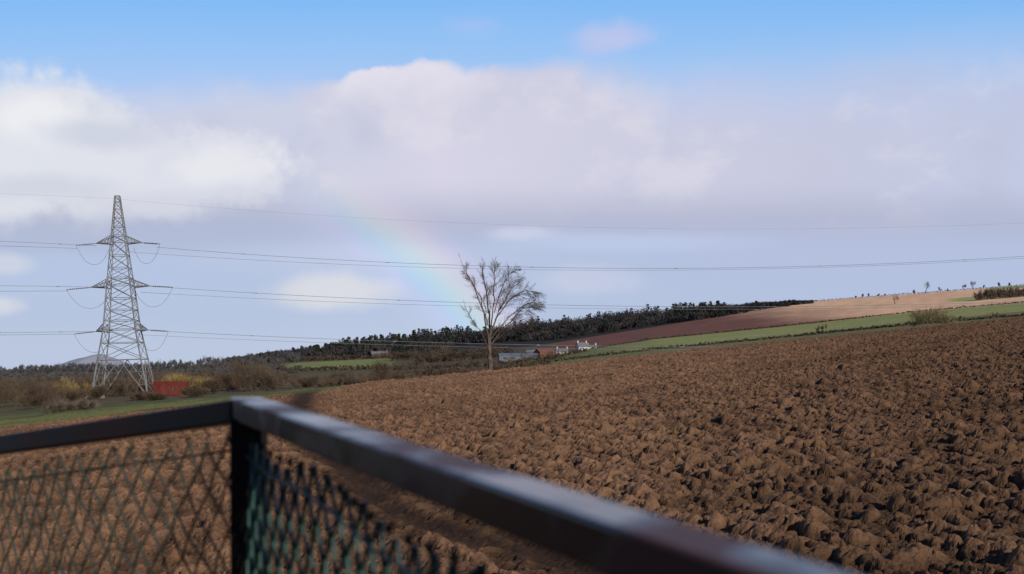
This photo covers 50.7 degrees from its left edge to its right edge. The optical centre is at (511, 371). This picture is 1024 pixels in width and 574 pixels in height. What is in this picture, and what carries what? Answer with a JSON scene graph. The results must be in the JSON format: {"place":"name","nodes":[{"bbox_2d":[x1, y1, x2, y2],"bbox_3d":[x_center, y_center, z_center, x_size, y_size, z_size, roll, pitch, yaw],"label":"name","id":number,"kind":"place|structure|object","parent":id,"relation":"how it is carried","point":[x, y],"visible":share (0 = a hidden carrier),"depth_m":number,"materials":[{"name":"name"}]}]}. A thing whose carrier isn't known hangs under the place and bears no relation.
{"place":"outdoors","nodes":[
{"label":"outdoors","id":0,"kind":"place"},
{"bbox_2d":[52,354,129,367],"bbox_3d":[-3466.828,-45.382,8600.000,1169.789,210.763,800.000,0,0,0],"label":"distant hill","id":1,"kind":"structure","parent":0,"point":[90,359],"depth_m":8723.03,"materials":[{"name":"grey"}]},
{"bbox_2d":[0,317,1023,573],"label":"ploughed field","id":2,"kind":"structure","parent":0,"point":[896,451],"depth_m":30.62,"materials":[{"name":"soil"}]},
{"bbox_2d":[0,285,1023,419],"bbox_3d":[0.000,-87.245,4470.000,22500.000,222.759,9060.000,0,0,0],"label":"ground","id":3,"kind":"structure","parent":0,"point":[788,316],"depth_m":818.98,"materials":[{"name":"green plant"}]},
{"bbox_2d":[40,396,99,413],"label":"cut brush pile","id":4,"kind":"object","parent":3,"relation":"on","point":[82,405],"visible":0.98,"depth_m":164.35,"materials":[{"name":"brown plant"}]},
{"bbox_2d":[66,195,172,399],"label":"lattice pylon","id":5,"kind":"object","parent":3,"relation":"on","point":[111,285],"visible":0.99,"depth_m":241.95,"materials":[{"name":"metal"}]},
{"bbox_2d":[0,194,1023,349],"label":"overhead power lines","id":6,"kind":"object","parent":5,"relation":"attached to","point":[497,303],"visible":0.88,"depth_m":240.00,"materials":[{"name":"grey metal"}]},
{"bbox_2d":[51,371,212,397],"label":"golden willow","id":7,"kind":"object","parent":3,"relation":"on","point":[198,382],"visible":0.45,"depth_m":248.37,"materials":[{"name":"yellow plant"}]},
{"bbox_2d":[0,350,302,381],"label":"distant tree line","id":8,"kind":"object","parent":3,"relation":"on","point":[43,369],"visible":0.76,"depth_m":911.38,"materials":[{"name":"plant"}]},
{"bbox_2d":[153,381,188,395],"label":"red storage container","id":9,"kind":"object","parent":3,"relation":"on","point":[169,388],"visible":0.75,"depth_m":220.74,"materials":[{"name":"metal"}]},
{"bbox_2d":[0,356,417,408],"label":"bramble scrub","id":10,"kind":"object","parent":3,"relation":"on","point":[43,391],"visible":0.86,"depth_m":249.53,"materials":[{"name":"brown plant"}]},
{"bbox_2d":[458,253,546,369],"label":"bare ash tree","id":11,"kind":"object","parent":3,"relation":"on","point":[489,343],"visible":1,"depth_m":150.28,"materials":[{"name":"brown plant"}]},
{"bbox_2d":[498,353,537,361],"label":"blue farm shed","id":12,"kind":"structure","parent":3,"relation":"on","point":[501,356],"depth_m":729.15,"materials":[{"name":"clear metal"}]},
{"bbox_2d":[223,299,817,362],"bbox_3d":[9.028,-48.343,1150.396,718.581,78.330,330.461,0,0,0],"label":"distant woodland","id":13,"kind":"object","parent":3,"relation":"on","point":[566,327],"visible":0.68,"depth_m":1226.10,"materials":[{"name":"green plant"}]},
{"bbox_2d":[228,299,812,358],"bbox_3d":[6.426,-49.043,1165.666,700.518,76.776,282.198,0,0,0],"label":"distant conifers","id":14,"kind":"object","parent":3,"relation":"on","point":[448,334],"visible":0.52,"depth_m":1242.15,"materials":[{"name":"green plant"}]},
{"bbox_2d":[534,349,554,357],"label":"brick barn","id":15,"kind":"structure","parent":3,"relation":"on","point":[543,351],"depth_m":742.01,"materials":[{"name":"red brick"}]},
{"bbox_2d":[556,347,568,353],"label":"white cottage","id":16,"kind":"structure","parent":3,"relation":"on","point":[561,351],"depth_m":765.91,"materials":[{"name":"paint"}]},
{"bbox_2d":[575,341,588,350],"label":"white farmhouse","id":17,"kind":"object","parent":3,"relation":"on","point":[583,345],"visible":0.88,"depth_m":773.22,"materials":[{"name":"paint"}]},
{"bbox_2d":[278,301,1023,377],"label":"field hedges","id":18,"kind":"object","parent":3,"relation":"on","point":[445,354],"visible":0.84,"depth_m":663.39,"materials":[{"name":"green plant"}]},
{"bbox_2d":[370,315,1022,381],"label":"field edge grass","id":19,"kind":"structure","parent":3,"relation":"on","point":[717,346],"depth_m":149.44,"materials":[{"name":"green plant"}]},
{"bbox_2d":[815,281,1023,330],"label":"skyline trees","id":20,"kind":"object","parent":3,"relation":"on","point":[1001,293],"visible":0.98,"depth_m":904.69,"materials":[{"name":"plant"}]},
{"bbox_2d":[907,304,957,326],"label":"hawthorn bush","id":21,"kind":"object","parent":3,"relation":"on","point":[920,317],"visible":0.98,"depth_m":150.68,"materials":[{"name":"plant"}]},
{"bbox_3d":[-0.600,2.585,-0.600,4.200,2.730,5.600,0,0,0],"label":"walkway deck","id":22,"kind":"object","parent":3,"relation":"on","visible":0},
{"bbox_2d":[0,397,851,573],"bbox_3d":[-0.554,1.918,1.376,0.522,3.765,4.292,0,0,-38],"label":"railing fence","id":23,"kind":"object","parent":22,"relation":"on","point":[596,534],"visible":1,"depth_m":1.08,"materials":[{"name":"black metal"}]},
{"bbox_2d":[0,0,1023,369],"label":"sky","id":24,"kind":"structure","parent":0,"point":[742,131],"materials":[{"name":"blue"}]}
]}

